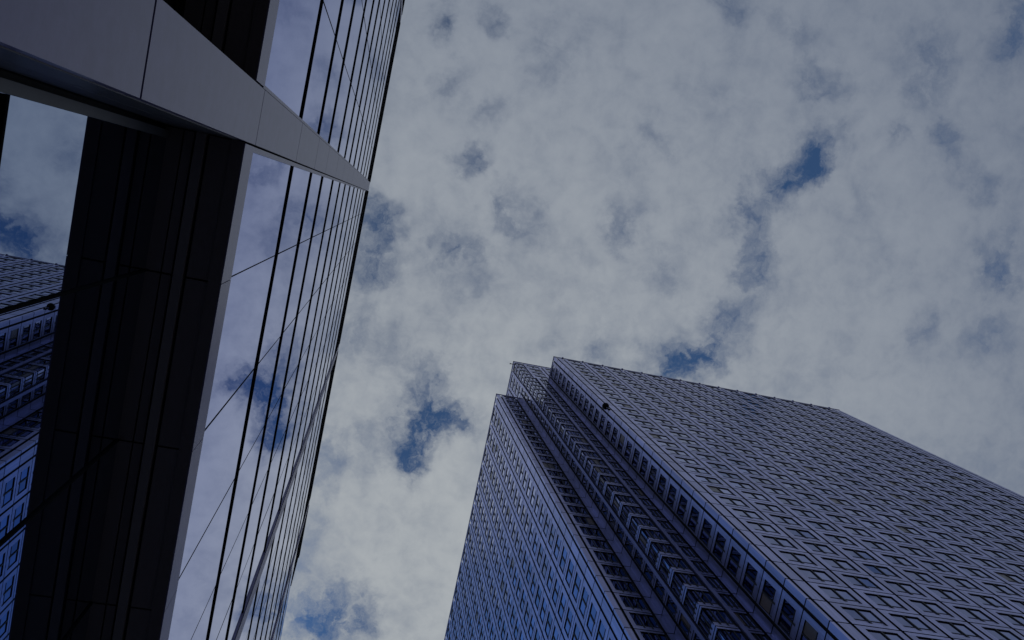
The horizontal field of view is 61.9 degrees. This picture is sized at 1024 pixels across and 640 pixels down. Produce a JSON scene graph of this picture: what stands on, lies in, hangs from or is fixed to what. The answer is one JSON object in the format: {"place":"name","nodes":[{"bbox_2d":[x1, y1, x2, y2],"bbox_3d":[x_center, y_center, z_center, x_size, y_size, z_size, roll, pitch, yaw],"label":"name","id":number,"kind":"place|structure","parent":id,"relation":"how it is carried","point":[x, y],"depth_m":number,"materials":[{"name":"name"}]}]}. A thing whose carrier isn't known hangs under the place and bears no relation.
{"place":"outdoors","nodes":[
{"label":"outdoors","id":0,"kind":"place"},
{"bbox_2d":[0,0,404,639],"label":"office building","id":1,"kind":"structure","parent":0,"point":[184,188],"depth_m":9.23,"materials":[{"name":"black"}]},
{"bbox_2d":[168,478,235,639],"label":"window pane","id":2,"kind":"structure","parent":1,"relation":"in","point":[196,585],"depth_m":12.50,"materials":[{"name":"glass"}]},
{"bbox_2d":[179,368,255,576],"bbox_3d":[-4.176,2.000,12.279,0.004,4.264,1.904,11,-84,-9],"label":"window pane","id":3,"kind":"structure","parent":1,"relation":"in","point":[223,439],"depth_m":11.92,"materials":[{"name":"glass"}]},
{"bbox_2d":[209,511,249,639],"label":"window pane","id":4,"kind":"structure","parent":1,"relation":"in","point":[228,578],"depth_m":16.52,"materials":[{"name":"glass"}]},
{"bbox_2d":[205,256,275,428],"bbox_3d":[-3.785,0.148,12.074,0.001,4.264,1.904,11,-84,-10],"label":"window pane","id":5,"kind":"structure","parent":1,"relation":"in","point":[249,290],"depth_m":11.72,"materials":[{"name":"glass"}]},
{"bbox_2d":[228,541,255,639],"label":"window pane","id":6,"kind":"structure","parent":1,"relation":"in","point":[242,586],"depth_m":19.98,"materials":[{"name":"glass"}]},
{"bbox_2d":[221,426,264,571],"bbox_3d":[-5.108,3.319,16.261,0.003,3.440,1.904,11,-84,-9],"label":"window pane","id":7,"kind":"structure","parent":1,"relation":"in","point":[247,473],"depth_m":16.18,"materials":[{"name":"glass"}]},
{"bbox_2d":[239,587,257,639],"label":"window pane","id":8,"kind":"structure","parent":1,"relation":"in","point":[245,630],"depth_m":24.11,"materials":[{"name":"glass"}]},
{"bbox_2d":[238,469,268,583],"bbox_3d":[-5.949,4.729,19.603,0.001,2.960,1.904,11,-84,-9],"label":"window pane","id":9,"kind":"structure","parent":1,"relation":"in","point":[257,504],"depth_m":19.65,"materials":[{"name":"glass"}]},
{"bbox_2d":[249,577,266,639],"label":"window pane","id":10,"kind":"structure","parent":1,"relation":"in","point":[255,620],"depth_m":27.47,"materials":[{"name":"glass"}]},
{"bbox_2d":[245,493,274,603],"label":"window pane","id":11,"kind":"structure","parent":1,"relation":"in","point":[262,536],"depth_m":23.11,"materials":[{"name":"glass"}]},
{"bbox_2d":[240,337,280,467],"bbox_3d":[-4.717,1.467,16.056,0.001,3.440,1.904,11,-84,-9],"label":"window pane","id":12,"kind":"structure","parent":1,"relation":"in","point":[266,368],"depth_m":15.98,"materials":[{"name":"glass"}]},
{"bbox_2d":[232,153,291,274],"bbox_3d":[-3.436,-1.496,11.892,0.001,4.264,1.477,11,-84,-9],"label":"window pane","id":13,"kind":"structure","parent":1,"relation":"in","point":[268,181],"depth_m":11.52,"materials":[{"name":"glass"}]},
{"bbox_2d":[253,543,272,615],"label":"window pane","id":14,"kind":"structure","parent":1,"relation":"in","point":[265,570],"depth_m":27.02,"materials":[{"name":"glass"}]},
{"bbox_2d":[253,393,282,500],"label":"window pane","id":15,"kind":"structure","parent":1,"relation":"in","point":[272,421],"depth_m":19.45,"materials":[{"name":"glass"}]},
{"bbox_2d":[260,540,278,616],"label":"window pane","id":16,"kind":"structure","parent":1,"relation":"in","point":[269,578],"depth_m":30.52,"materials":[{"name":"glass"}]},
{"bbox_2d":[258,429,286,532],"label":"window pane","id":17,"kind":"structure","parent":1,"relation":"in","point":[275,464],"depth_m":22.93,"materials":[{"name":"glass"}]},
{"bbox_2d":[264,546,282,621],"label":"window pane","id":18,"kind":"structure","parent":1,"relation":"in","point":[276,570],"depth_m":34.19,"materials":[{"name":"glass"}]},
{"bbox_2d":[267,457,288,542],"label":"window pane","id":19,"kind":"structure","parent":1,"relation":"in","point":[280,485],"depth_m":26.75,"materials":[{"name":"glass"}]},
{"bbox_2d":[259,245,297,361],"bbox_3d":[-4.324,-0.385,15.851,0.002,3.440,1.904,11,-84,-9],"label":"window pane","id":20,"kind":"structure","parent":1,"relation":"in","point":[282,280],"depth_m":15.76,"materials":[{"name":"glass"}]},
{"bbox_2d":[273,503,290,574],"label":"window pane","id":21,"kind":"structure","parent":1,"relation":"in","point":[281,541],"depth_m":34.00,"materials":[{"name":"glass"}]},
{"bbox_2d":[268,317,296,417],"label":"window pane","id":22,"kind":"structure","parent":1,"relation":"in","point":[287,338],"depth_m":19.22,"materials":[{"name":"glass"}]},
{"bbox_2d":[272,364,298,458],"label":"window pane","id":23,"kind":"structure","parent":1,"relation":"in","point":[289,390],"depth_m":22.70,"materials":[{"name":"glass"}]},
{"bbox_2d":[278,402,298,481],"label":"window pane","id":24,"kind":"structure","parent":1,"relation":"in","point":[291,426],"depth_m":26.52,"materials":[{"name":"glass"}]},
{"bbox_2d":[281,432,298,503],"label":"window pane","id":25,"kind":"structure","parent":1,"relation":"in","point":[292,454],"depth_m":30.07,"materials":[{"name":"glass"}]},
{"bbox_2d":[265,0,321,117],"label":"window pane","id":26,"kind":"structure","parent":1,"relation":"in","point":[296,20],"depth_m":11.61,"materials":[{"name":"glass"}]},
{"bbox_2d":[279,167,310,252],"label":"window pane","id":27,"kind":"structure","parent":1,"relation":"in","point":[300,180],"depth_m":15.59,"materials":[{"name":"glass"}]},
{"bbox_2d":[191,0,400,639],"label":"window pane","id":28,"kind":"structure","parent":1,"relation":"in","point":[333,7],"depth_m":47.69,"materials":[{"name":"glass"}]},
{"bbox_2d":[284,239,310,330],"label":"window pane","id":29,"kind":"structure","parent":1,"relation":"in","point":[301,262],"depth_m":19.03,"materials":[{"name":"glass"}]},
{"bbox_2d":[285,299,310,386],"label":"window pane","id":30,"kind":"structure","parent":1,"relation":"in","point":[302,316],"depth_m":22.49,"materials":[{"name":"glass"}]},
{"bbox_2d":[289,345,309,421],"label":"window pane","id":31,"kind":"structure","parent":1,"relation":"in","point":[303,361],"depth_m":26.30,"materials":[{"name":"glass"}]},
{"bbox_2d":[291,380,308,448],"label":"window pane","id":32,"kind":"structure","parent":1,"relation":"in","point":[302,401],"depth_m":29.86,"materials":[{"name":"glass"}]},
{"bbox_2d":[292,407,308,472],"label":"window pane","id":33,"kind":"structure","parent":1,"relation":"in","point":[302,428],"depth_m":33.53,"materials":[{"name":"glass"}]},
{"bbox_2d":[301,362,316,423],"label":"window pane","id":34,"kind":"structure","parent":1,"relation":"in","point":[311,380],"depth_m":33.35,"materials":[{"name":"glass"}]},
{"bbox_2d":[301,330,317,394],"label":"window pane","id":35,"kind":"structure","parent":1,"relation":"in","point":[313,342],"depth_m":29.66,"materials":[{"name":"glass"}]},
{"bbox_2d":[301,288,319,357],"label":"window pane","id":36,"kind":"structure","parent":1,"relation":"in","point":[315,297],"depth_m":26.12,"materials":[{"name":"glass"}]},
{"bbox_2d":[300,173,321,242],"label":"window pane","id":37,"kind":"structure","parent":1,"relation":"in","point":[316,179],"depth_m":18.84,"materials":[{"name":"glass"}]},
{"bbox_2d":[299,233,322,311],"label":"window pane","id":38,"kind":"structure","parent":1,"relation":"in","point":[316,241],"depth_m":22.28,"materials":[{"name":"glass"}]},
{"bbox_2d":[311,316,325,372],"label":"window pane","id":39,"kind":"structure","parent":1,"relation":"in","point":[321,327],"depth_m":33.11,"materials":[{"name":"glass"}]},
{"bbox_2d":[302,3,335,132],"bbox_3d":[-3.469,-4.436,15.402,0.002,3.440,1.942,11,-84,-9],"label":"window pane","id":40,"kind":"structure","parent":1,"relation":"in","point":[325,42],"depth_m":15.32,"materials":[{"name":"glass"}]},
{"bbox_2d":[312,278,327,338],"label":"window pane","id":41,"kind":"structure","parent":1,"relation":"in","point":[323,288],"depth_m":29.47,"materials":[{"name":"glass"}]},
{"bbox_2d":[313,229,330,294],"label":"window pane","id":42,"kind":"structure","parent":1,"relation":"in","point":[326,237],"depth_m":25.91,"materials":[{"name":"glass"}]},
{"bbox_2d":[313,176,332,235],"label":"window pane","id":43,"kind":"structure","parent":1,"relation":"in","point":[327,183],"depth_m":22.11,"materials":[{"name":"glass"}]},
{"bbox_2d":[320,270,333,323],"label":"window pane","id":44,"kind":"structure","parent":1,"relation":"in","point":[330,278],"depth_m":32.90,"materials":[{"name":"glass"}]},
{"bbox_2d":[322,226,336,282],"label":"window pane","id":45,"kind":"structure","parent":1,"relation":"in","point":[334,229],"depth_m":29.25,"materials":[{"name":"glass"}]},
{"bbox_2d":[320,42,342,142],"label":"window pane","id":46,"kind":"structure","parent":1,"relation":"in","point":[337,65],"depth_m":18.56,"materials":[{"name":"glass"}]},
{"bbox_2d":[325,181,339,230],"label":"window pane","id":47,"kind":"structure","parent":1,"relation":"in","point":[334,194],"depth_m":25.73,"materials":[{"name":"glass"}]},
{"bbox_2d":[329,223,342,274],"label":"window pane","id":48,"kind":"structure","parent":1,"relation":"in","point":[339,230],"depth_m":32.69,"materials":[{"name":"glass"}]},
{"bbox_2d":[333,183,344,226],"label":"window pane","id":49,"kind":"structure","parent":1,"relation":"in","point":[342,186],"depth_m":29.04,"materials":[{"name":"glass"}]},
{"bbox_2d":[330,65,350,151],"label":"window pane","id":50,"kind":"structure","parent":1,"relation":"in","point":[345,82],"depth_m":21.84,"materials":[{"name":"glass"}]},
{"bbox_2d":[337,0,354,59],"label":"window pane","id":51,"kind":"structure","parent":1,"relation":"in","point":[348,5],"depth_m":18.58,"materials":[{"name":"glass"}]},
{"bbox_2d":[339,86,354,157],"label":"window pane","id":52,"kind":"structure","parent":1,"relation":"in","point":[351,102],"depth_m":25.43,"materials":[{"name":"glass"}]},
{"bbox_2d":[345,100,358,161],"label":"window pane","id":53,"kind":"structure","parent":1,"relation":"in","point":[356,110],"depth_m":28.79,"materials":[{"name":"glass"}]},
{"bbox_2d":[345,0,363,80],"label":"window pane","id":54,"kind":"structure","parent":1,"relation":"in","point":[358,11],"depth_m":21.74,"materials":[{"name":"glass"}]},
{"bbox_2d":[350,112,362,165],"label":"window pane","id":55,"kind":"structure","parent":1,"relation":"in","point":[360,118],"depth_m":32.26,"materials":[{"name":"glass"}]},
{"bbox_2d":[352,20,366,95],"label":"window pane","id":56,"kind":"structure","parent":1,"relation":"in","point":[362,43],"depth_m":25.25,"materials":[{"name":"glass"}]},
{"bbox_2d":[356,41,368,106],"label":"window pane","id":57,"kind":"structure","parent":1,"relation":"in","point":[366,57],"depth_m":28.62,"materials":[{"name":"glass"}]},
{"bbox_2d":[360,59,371,116],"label":"window pane","id":58,"kind":"structure","parent":1,"relation":"in","point":[369,69],"depth_m":32.06,"materials":[{"name":"glass"}]},
{"bbox_2d":[368,0,378,52],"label":"window pane","id":59,"kind":"structure","parent":1,"relation":"in","point":[376,3],"depth_m":28.55,"materials":[{"name":"glass"}]},
{"bbox_2d":[370,5,380,66],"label":"window pane","id":60,"kind":"structure","parent":1,"relation":"in","point":[377,27],"depth_m":31.85,"materials":[{"name":"glass"}]},
{"bbox_2d":[281,0,1023,639],"label":"sky","id":61,"kind":"structure","parent":0,"point":[815,202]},
{"bbox_2d":[444,356,1023,639],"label":"skyscraper","id":62,"kind":"structure","parent":0,"point":[650,507],"depth_m":112.54,"materials":[{"name":"metal"}]},
{"bbox_2d":[587,603,597,634],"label":"window","id":63,"kind":"structure","parent":62,"relation":"in","point":[593,613],"depth_m":94.96,"materials":[{"name":"glass"}]},
{"bbox_2d":[594,551,618,563],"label":"window","id":64,"kind":"structure","parent":62,"relation":"in","point":[604,557],"depth_m":102.74,"materials":[{"name":"glass"}]},
{"bbox_2d":[602,565,628,578],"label":"window","id":65,"kind":"structure","parent":62,"relation":"in","point":[615,571],"depth_m":98.82,"materials":[{"name":"glass"}]},
{"bbox_2d":[610,580,637,593],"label":"window","id":66,"kind":"structure","parent":62,"relation":"in","point":[620,586],"depth_m":94.91,"materials":[{"name":"glass"}]},
{"bbox_2d":[620,596,649,611],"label":"window","id":67,"kind":"structure","parent":62,"relation":"in","point":[634,603],"depth_m":90.99,"materials":[{"name":"glass"}]},
{"bbox_2d":[629,613,660,629],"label":"window","id":68,"kind":"structure","parent":62,"relation":"in","point":[641,621],"depth_m":87.10,"materials":[{"name":"glass"}]},
{"bbox_2d":[652,542,678,555],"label":"window","id":69,"kind":"structure","parent":62,"relation":"in","point":[662,548],"depth_m":94.98,"materials":[{"name":"glass"}]},
{"bbox_2d":[663,557,690,570],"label":"window","id":70,"kind":"structure","parent":62,"relation":"in","point":[674,563],"depth_m":91.10,"materials":[{"name":"glass"}]},
{"bbox_2d":[671,574,683,599],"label":"window","id":71,"kind":"structure","parent":62,"relation":"in","point":[677,586],"depth_m":87.05,"materials":[{"name":"glass"}]},
{"bbox_2d":[677,495,688,520],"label":"window","id":72,"kind":"structure","parent":62,"relation":"in","point":[683,504],"depth_m":103.25,"materials":[{"name":"glass"}]},
{"bbox_2d":[676,572,704,587],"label":"window","id":73,"kind":"structure","parent":62,"relation":"in","point":[690,580],"depth_m":87.15,"materials":[{"name":"glass"}]},
{"bbox_2d":[684,591,697,618],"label":"window","id":74,"kind":"structure","parent":62,"relation":"in","point":[690,603],"depth_m":83.11,"materials":[{"name":"glass"}]},
{"bbox_2d":[688,507,700,533],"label":"window","id":75,"kind":"structure","parent":62,"relation":"in","point":[695,515],"depth_m":99.31,"materials":[{"name":"glass"}]},
{"bbox_2d":[689,590,718,605],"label":"window","id":76,"kind":"structure","parent":62,"relation":"in","point":[701,597],"depth_m":83.25,"materials":[{"name":"glass"}]},
{"bbox_2d":[698,611,712,639],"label":"window","id":77,"kind":"structure","parent":62,"relation":"in","point":[706,625],"depth_m":79.25,"materials":[{"name":"glass"}]},
{"bbox_2d":[700,519,712,547],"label":"window","id":78,"kind":"structure","parent":62,"relation":"in","point":[707,530],"depth_m":95.39,"materials":[{"name":"glass"}]},
{"bbox_2d":[703,609,735,626],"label":"window","id":79,"kind":"structure","parent":62,"relation":"in","point":[717,617],"depth_m":79.36,"materials":[{"name":"glass"}]},
{"bbox_2d":[713,532,727,561],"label":"window","id":80,"kind":"structure","parent":62,"relation":"in","point":[721,543],"depth_m":91.52,"materials":[{"name":"glass"}]},
{"bbox_2d":[718,629,746,639],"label":"window","id":81,"kind":"structure","parent":62,"relation":"in","point":[728,635],"depth_m":76.10,"materials":[{"name":"glass"}]},
{"bbox_2d":[727,547,742,578],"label":"window","id":82,"kind":"structure","parent":62,"relation":"in","point":[735,561],"depth_m":87.61,"materials":[{"name":"glass"}]},
{"bbox_2d":[734,613,758,629],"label":"window","id":83,"kind":"structure","parent":62,"relation":"in","point":[748,623],"depth_m":79.81,"materials":[{"name":"glass"}]},
{"bbox_2d":[743,563,759,596],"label":"window","id":84,"kind":"structure","parent":62,"relation":"in","point":[751,575],"depth_m":83.70,"materials":[{"name":"glass"}]},
{"bbox_2d":[760,580,777,616],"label":"window","id":85,"kind":"structure","parent":62,"relation":"in","point":[769,593],"depth_m":79.79,"materials":[{"name":"glass"}]},
{"bbox_2d":[763,536,795,548],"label":"window","id":86,"kind":"structure","parent":62,"relation":"in","point":[774,541],"depth_m":88.05,"materials":[{"name":"glass"}]},
{"bbox_2d":[779,600,797,638],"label":"window","id":87,"kind":"structure","parent":62,"relation":"in","point":[788,618],"depth_m":75.89,"materials":[{"name":"glass"}]},
{"bbox_2d":[779,551,815,565],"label":"window","id":88,"kind":"structure","parent":62,"relation":"in","point":[796,558],"depth_m":84.15,"materials":[{"name":"glass"}]},
{"bbox_2d":[801,621,820,639],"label":"window","id":89,"kind":"structure","parent":62,"relation":"in","point":[809,633],"depth_m":72.29,"materials":[{"name":"glass"}]},
{"bbox_2d":[798,568,836,583],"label":"window","id":90,"kind":"structure","parent":62,"relation":"in","point":[812,575],"depth_m":80.23,"materials":[{"name":"glass"}]},
{"bbox_2d":[804,543,837,555],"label":"window","id":91,"kind":"structure","parent":62,"relation":"in","point":[816,548],"depth_m":88.81,"materials":[{"name":"glass"}]},
{"bbox_2d":[819,587,860,603],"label":"window","id":92,"kind":"structure","parent":62,"relation":"in","point":[839,595],"depth_m":76.32,"materials":[{"name":"glass"}]},
{"bbox_2d":[822,558,857,571],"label":"window","id":93,"kind":"structure","parent":62,"relation":"in","point":[842,565],"depth_m":84.93,"materials":[{"name":"glass"}]},
{"bbox_2d":[843,549,877,561],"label":"window","id":94,"kind":"structure","parent":62,"relation":"in","point":[856,554],"depth_m":89.58,"materials":[{"name":"glass"}]},
{"bbox_2d":[843,575,880,589],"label":"window","id":95,"kind":"structure","parent":62,"relation":"in","point":[858,582],"depth_m":81.00,"materials":[{"name":"glass"}]},
{"bbox_2d":[842,608,885,625],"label":"window","id":96,"kind":"structure","parent":62,"relation":"in","point":[862,616],"depth_m":72.42,"materials":[{"name":"glass"}]},
{"bbox_2d":[863,564,900,578],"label":"window","id":97,"kind":"structure","parent":62,"relation":"in","point":[881,571],"depth_m":85.65,"materials":[{"name":"glass"}]},
{"bbox_2d":[867,630,902,639],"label":"window","id":98,"kind":"structure","parent":62,"relation":"in","point":[880,635],"depth_m":69.18,"materials":[{"name":"glass"}]},
{"bbox_2d":[865,594,905,609],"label":"window","id":99,"kind":"structure","parent":62,"relation":"in","point":[887,602],"depth_m":77.10,"materials":[{"name":"glass"}]},
{"bbox_2d":[882,555,916,567],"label":"window","id":100,"kind":"structure","parent":62,"relation":"in","point":[895,560],"depth_m":90.30,"materials":[{"name":"glass"}]},
{"bbox_2d":[886,582,924,596],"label":"window","id":101,"kind":"structure","parent":62,"relation":"in","point":[901,588],"depth_m":81.76,"materials":[{"name":"glass"}]},
{"bbox_2d":[891,615,934,632],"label":"window","id":102,"kind":"structure","parent":62,"relation":"in","point":[908,622],"depth_m":73.18,"materials":[{"name":"glass"}]},
{"bbox_2d":[905,571,940,584],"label":"window","id":103,"kind":"structure","parent":62,"relation":"in","point":[920,577],"depth_m":86.43,"materials":[{"name":"glass"}]},
{"bbox_2d":[911,601,951,616],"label":"window","id":104,"kind":"structure","parent":62,"relation":"in","point":[928,608],"depth_m":77.84,"materials":[{"name":"glass"}]},
{"bbox_2d":[928,588,966,602],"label":"window","id":105,"kind":"structure","parent":62,"relation":"in","point":[945,595],"depth_m":82.53,"materials":[{"name":"glass"}]},
{"bbox_2d":[937,621,982,639],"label":"window","id":106,"kind":"structure","parent":62,"relation":"in","point":[956,629],"depth_m":73.93,"materials":[{"name":"glass"}]},
{"bbox_2d":[944,577,980,590],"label":"window","id":107,"kind":"structure","parent":62,"relation":"in","point":[960,583],"depth_m":87.19,"materials":[{"name":"glass"}]},
{"bbox_2d":[954,607,996,623],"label":"window","id":108,"kind":"structure","parent":62,"relation":"in","point":[976,615],"depth_m":78.64,"materials":[{"name":"glass"}]},
{"bbox_2d":[969,594,1009,609],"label":"window","id":109,"kind":"structure","parent":62,"relation":"in","point":[987,601],"depth_m":83.30,"materials":[{"name":"glass"}]},
{"bbox_2d":[983,628,1019,639],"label":"window","id":110,"kind":"structure","parent":62,"relation":"in","point":[1001,635],"depth_m":75.09,"materials":[{"name":"glass"}]},
{"bbox_2d":[983,583,1020,596],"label":"window","id":111,"kind":"structure","parent":62,"relation":"in","point":[999,589],"depth_m":87.96,"materials":[{"name":"glass"}]},
{"bbox_2d":[997,613,1023,627],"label":"window","id":112,"kind":"structure","parent":62,"relation":"in","point":[1017,621],"depth_m":79.61,"materials":[{"name":"glass"}]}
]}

